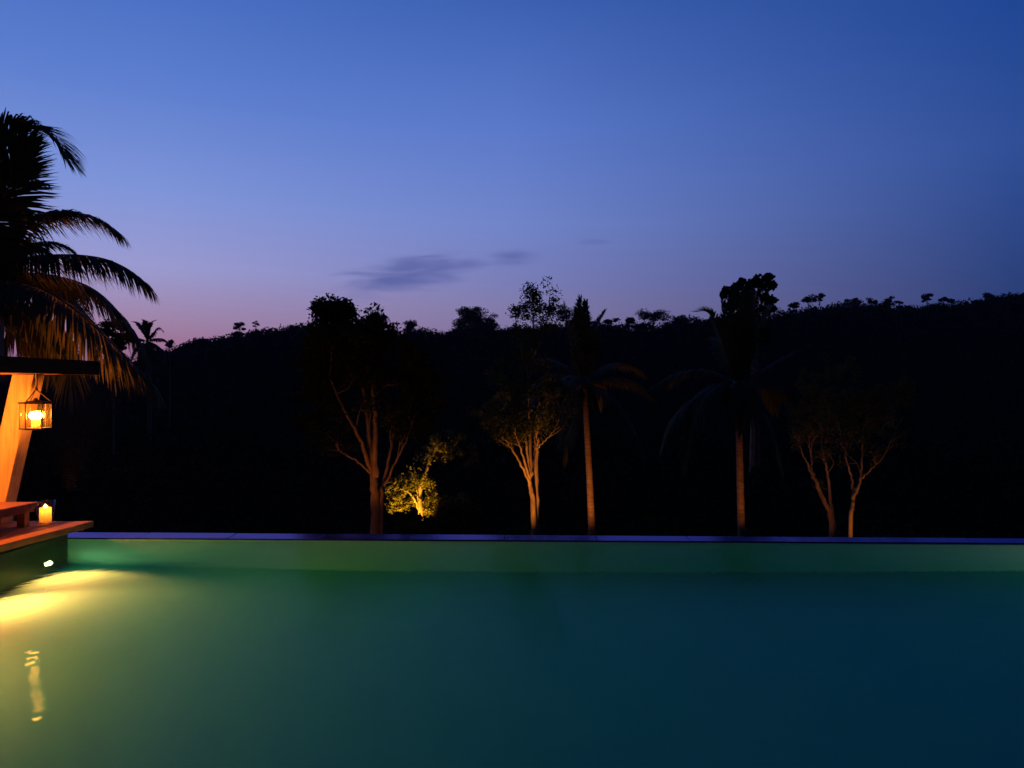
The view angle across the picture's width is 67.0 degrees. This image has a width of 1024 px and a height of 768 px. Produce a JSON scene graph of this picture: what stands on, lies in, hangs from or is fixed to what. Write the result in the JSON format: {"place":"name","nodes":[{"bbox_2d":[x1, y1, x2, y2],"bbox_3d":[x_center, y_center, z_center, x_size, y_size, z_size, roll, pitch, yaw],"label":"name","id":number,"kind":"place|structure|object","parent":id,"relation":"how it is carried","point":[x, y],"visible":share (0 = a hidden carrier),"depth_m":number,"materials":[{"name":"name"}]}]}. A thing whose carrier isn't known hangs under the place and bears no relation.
{"place":"outdoors","nodes":[
{"label":"outdoors","id":0,"kind":"place"},
{"bbox_2d":[0,308,1023,537],"bbox_3d":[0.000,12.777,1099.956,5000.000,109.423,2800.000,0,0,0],"label":"ground","id":1,"kind":"structure","parent":0,"point":[652,419],"depth_m":119.65,"materials":[{"name":"black"}]},
{"bbox_2d":[1,299,103,520],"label":"young palm","id":2,"kind":"object","parent":1,"relation":"on","point":[61,379],"visible":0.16,"depth_m":13.00,"materials":[{"name":"green plant"}]},
{"bbox_2d":[0,108,164,412],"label":"coconut palm","id":3,"kind":"object","parent":1,"relation":"on","point":[63,299],"visible":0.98,"depth_m":12.04,"materials":[{"name":"green plant"}]},
{"bbox_2d":[97,318,126,470],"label":"broadleaf tree","id":4,"kind":"object","parent":1,"relation":"on","point":[108,331],"visible":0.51,"depth_m":69.89,"materials":[{"name":"grey plant"}]},
{"bbox_2d":[125,319,171,439],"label":"coconut palm","id":5,"kind":"object","parent":1,"relation":"on","point":[149,345],"visible":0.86,"depth_m":94.70,"materials":[{"name":"black plant"}]},
{"bbox_2d":[165,339,173,424],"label":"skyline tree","id":6,"kind":"object","parent":1,"relation":"on","point":[171,342],"visible":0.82,"depth_m":129.89,"materials":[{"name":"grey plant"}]},
{"bbox_2d":[233,322,245,334],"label":"skyline tree","id":7,"kind":"object","parent":1,"relation":"on","point":[238,325],"visible":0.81,"depth_m":345.88,"materials":[{"name":"grey plant"}]},
{"bbox_2d":[252,321,259,328],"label":"skyline tree","id":8,"kind":"object","parent":1,"relation":"on","point":[257,324],"visible":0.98,"depth_m":345.14,"materials":[{"name":"grey plant"}]},
{"bbox_2d":[289,293,449,533],"bbox_3d":[-4.322,1.668,23.008,5.215,8.914,4.080,0,0,35],"label":"broadleaf tree","id":9,"kind":"object","parent":1,"relation":"on","point":[339,342],"visible":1,"depth_m":22.59,"materials":[{"name":"green plant"}]},
{"bbox_2d":[363,312,389,322],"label":"skyline tree","id":10,"kind":"object","parent":1,"relation":"on","point":[385,319],"visible":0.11,"depth_m":343.68,"materials":[{"name":"grey plant"}]},
{"bbox_2d":[402,320,417,331],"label":"skyline tree","id":11,"kind":"object","parent":1,"relation":"on","point":[410,325],"visible":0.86,"depth_m":344.98,"materials":[{"name":"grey plant"}]},
{"bbox_2d":[384,428,479,518],"bbox_3d":[-2.739,3.967,26.128,3.357,4.980,2.174,0,0,0],"label":"garden tree","id":12,"kind":"object","parent":1,"relation":"on","point":[400,501],"visible":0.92,"depth_m":25.84,"materials":[{"name":"green plant"}]},
{"bbox_2d":[451,306,493,331],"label":"skyline tree","id":13,"kind":"object","parent":1,"relation":"on","point":[472,317],"visible":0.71,"depth_m":342.71,"materials":[{"name":"grey plant"}]},
{"bbox_2d":[484,313,500,328],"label":"skyline tree","id":14,"kind":"object","parent":1,"relation":"on","point":[494,323],"visible":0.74,"depth_m":346.08,"materials":[{"name":"grey plant"}]},
{"bbox_2d":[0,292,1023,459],"bbox_3d":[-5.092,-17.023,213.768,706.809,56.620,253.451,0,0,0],"label":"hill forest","id":15,"kind":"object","parent":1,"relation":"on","point":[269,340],"visible":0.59,"depth_m":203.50,"materials":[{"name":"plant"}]},
{"bbox_2d":[15,422,1023,534],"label":"valley forest","id":16,"kind":"object","parent":1,"relation":"on","point":[149,467],"visible":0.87,"depth_m":58.79,"materials":[{"name":"plant"}]},
{"bbox_2d":[465,276,583,534],"bbox_3d":[0.319,1.496,20.342,3.049,8.589,2.999,0,0,0],"label":"forked tree","id":17,"kind":"object","parent":1,"relation":"on","point":[528,425],"visible":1,"depth_m":19.88,"materials":[{"name":"green plant"}]},
{"bbox_2d":[103,294,994,367],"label":"ridge forest","id":18,"kind":"object","parent":1,"relation":"on","point":[563,325],"visible":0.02,"depth_m":334.37,"materials":[{"name":"plant"}]},
{"bbox_2d":[556,304,573,325],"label":"skyline tree","id":19,"kind":"object","parent":1,"relation":"on","point":[562,313],"visible":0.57,"depth_m":345.01,"materials":[{"name":"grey plant"}]},
{"bbox_2d":[517,293,657,535],"bbox_3d":[3.269,1.623,33.208,6.214,11.022,6.681,0,0,0],"label":"coconut palm","id":20,"kind":"object","parent":1,"relation":"on","point":[584,337],"visible":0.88,"depth_m":32.75,"materials":[{"name":"green plant"}]},
{"bbox_2d":[603,318,620,327],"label":"skyline tree","id":21,"kind":"object","parent":1,"relation":"on","point":[608,321],"visible":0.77,"depth_m":345.61,"materials":[{"name":"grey plant"}]},
{"bbox_2d":[625,317,635,330],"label":"skyline tree","id":22,"kind":"object","parent":1,"relation":"on","point":[630,320],"visible":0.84,"depth_m":345.12,"materials":[{"name":"grey plant"}]},
{"bbox_2d":[633,308,672,323],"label":"skyline tree","id":23,"kind":"object","parent":1,"relation":"on","point":[660,314],"visible":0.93,"depth_m":344.65,"materials":[{"name":"grey plant"}]},
{"bbox_2d":[672,315,686,324],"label":"skyline tree","id":24,"kind":"object","parent":1,"relation":"on","point":[679,317],"visible":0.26,"depth_m":344.82,"materials":[{"name":"grey plant"}]},
{"bbox_2d":[648,283,811,535],"bbox_3d":[9.535,1.396,33.679,7.260,11.472,6.386,0,0,0],"label":"coconut palm","id":25,"kind":"object","parent":1,"relation":"on","point":[736,339],"visible":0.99,"depth_m":32.60,"materials":[{"name":"green plant"}]},
{"bbox_2d":[719,272,778,495],"bbox_3d":[18.448,0.151,59.961,4.407,17.581,5.393,0,0,28],"label":"broadleaf tree","id":26,"kind":"object","parent":1,"relation":"on","point":[765,283],"visible":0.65,"depth_m":59.53,"materials":[{"name":"green plant"}]},
{"bbox_2d":[787,302,799,311],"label":"skyline tree","id":27,"kind":"object","parent":1,"relation":"on","point":[794,305],"visible":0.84,"depth_m":345.42,"materials":[{"name":"grey plant"}]},
{"bbox_2d":[800,294,817,306],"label":"skyline tree","id":28,"kind":"object","parent":1,"relation":"on","point":[807,300],"visible":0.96,"depth_m":345.02,"materials":[{"name":"grey plant"}]},
{"bbox_2d":[783,353,848,536],"bbox_3d":[8.680,2.557,21.909,1.930,6.911,2.332,0,0,0],"label":"forked tree","id":29,"kind":"object","parent":1,"relation":"on","point":[812,419],"visible":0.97,"depth_m":21.95,"materials":[{"name":"green plant"}]},
{"bbox_2d":[815,293,825,305],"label":"skyline tree","id":30,"kind":"object","parent":1,"relation":"on","point":[819,296],"visible":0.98,"depth_m":345.24,"materials":[{"name":"grey plant"}]},
{"bbox_2d":[840,297,863,308],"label":"skyline tree","id":31,"kind":"object","parent":1,"relation":"on","point":[848,301],"visible":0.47,"depth_m":345.17,"materials":[{"name":"grey plant"}]},
{"bbox_2d":[818,354,919,536],"bbox_3d":[9.751,2.549,20.893,2.819,6.700,2.070,0,0,-11],"label":"forked tree","id":32,"kind":"object","parent":1,"relation":"on","point":[847,418],"visible":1,"depth_m":20.91,"materials":[{"name":"green plant"}]},
{"bbox_2d":[866,297,877,306],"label":"skyline tree","id":33,"kind":"object","parent":1,"relation":"on","point":[870,300],"visible":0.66,"depth_m":345.82,"materials":[{"name":"grey plant"}]},
{"bbox_2d":[882,296,896,306],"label":"skyline tree","id":34,"kind":"object","parent":1,"relation":"on","point":[888,300],"visible":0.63,"depth_m":344.84,"materials":[{"name":"grey plant"}]},
{"bbox_2d":[893,300,903,307],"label":"skyline tree","id":35,"kind":"object","parent":1,"relation":"on","point":[899,302],"visible":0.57,"depth_m":345.61,"materials":[{"name":"grey plant"}]},
{"bbox_2d":[921,293,933,305],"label":"skyline tree","id":36,"kind":"object","parent":1,"relation":"on","point":[925,297],"visible":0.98,"depth_m":345.52,"materials":[{"name":"grey plant"}]},
{"bbox_2d":[937,296,947,303],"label":"skyline tree","id":37,"kind":"object","parent":1,"relation":"on","point":[945,298],"visible":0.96,"depth_m":345.81,"materials":[{"name":"grey plant"}]},
{"bbox_2d":[946,298,954,302],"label":"skyline tree","id":38,"kind":"object","parent":1,"relation":"on","point":[948,300],"visible":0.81,"depth_m":345.89,"materials":[{"name":"grey plant"}]},
{"bbox_2d":[983,292,1006,301],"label":"skyline tree","id":39,"kind":"object","parent":1,"relation":"on","point":[986,294],"visible":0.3,"depth_m":346.19,"materials":[{"name":"grey plant"}]},
{"bbox_2d":[0,0,1023,361],"label":"sky","id":40,"kind":"structure","parent":0,"point":[422,161],"materials":[{"name":"blue"}]},
{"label":"pool","id":41,"kind":"structure","parent":0,"visible":0},
{"bbox_2d":[0,534,67,562],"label":"pool wall","id":42,"kind":"structure","parent":41,"relation":"on","point":[7,555],"depth_m":9.33,"materials":[{"name":"tile"}]},
{"bbox_2d":[0,521,93,551],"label":"deck","id":43,"kind":"structure","parent":42,"relation":"on","point":[12,535],"depth_m":9.57,"materials":[{"name":"brown wood"}]},
{"bbox_2d":[0,502,37,526],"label":"bench","id":44,"kind":"object","parent":43,"relation":"on","point":[21,510],"visible":1,"depth_m":9.73,"materials":[{"name":"red wood"}]},
{"bbox_2d":[39,504,51,522],"bbox_3d":[-6.062,1.662,10.053,0.234,0.291,0.234,0,0,0],"label":"candle","id":45,"kind":"object","parent":43,"relation":"on","point":[45,513],"visible":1,"depth_m":10.00,"materials":[{"name":"yellow wax"}]},
{"bbox_2d":[0,322,98,523],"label":"pavilion","id":46,"kind":"structure","parent":43,"relation":"on","point":[14,439],"depth_m":9.99,"materials":[{"name":"brown wood"}]},
{"bbox_2d":[18,374,53,429],"bbox_3d":[-5.981,0.221,9.719,0.357,0.700,0.385,0,0,0],"label":"lantern","id":47,"kind":"object","parent":46,"relation":"hanging from","point":[34,424],"visible":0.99,"depth_m":9.67,"materials":[{"name":"black metal"}]},
{"bbox_2d":[0,540,1023,767],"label":"water","id":48,"kind":"structure","parent":41,"relation":"in","point":[211,654],"depth_m":5.77,"materials":[{"name":"teal liquid"}]},
{"bbox_2d":[68,532,1023,544],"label":"infinity edge wall","id":49,"kind":"structure","parent":41,"relation":"on","point":[512,538],"depth_m":10.08,"materials":[{"name":"tile"}]}
]}

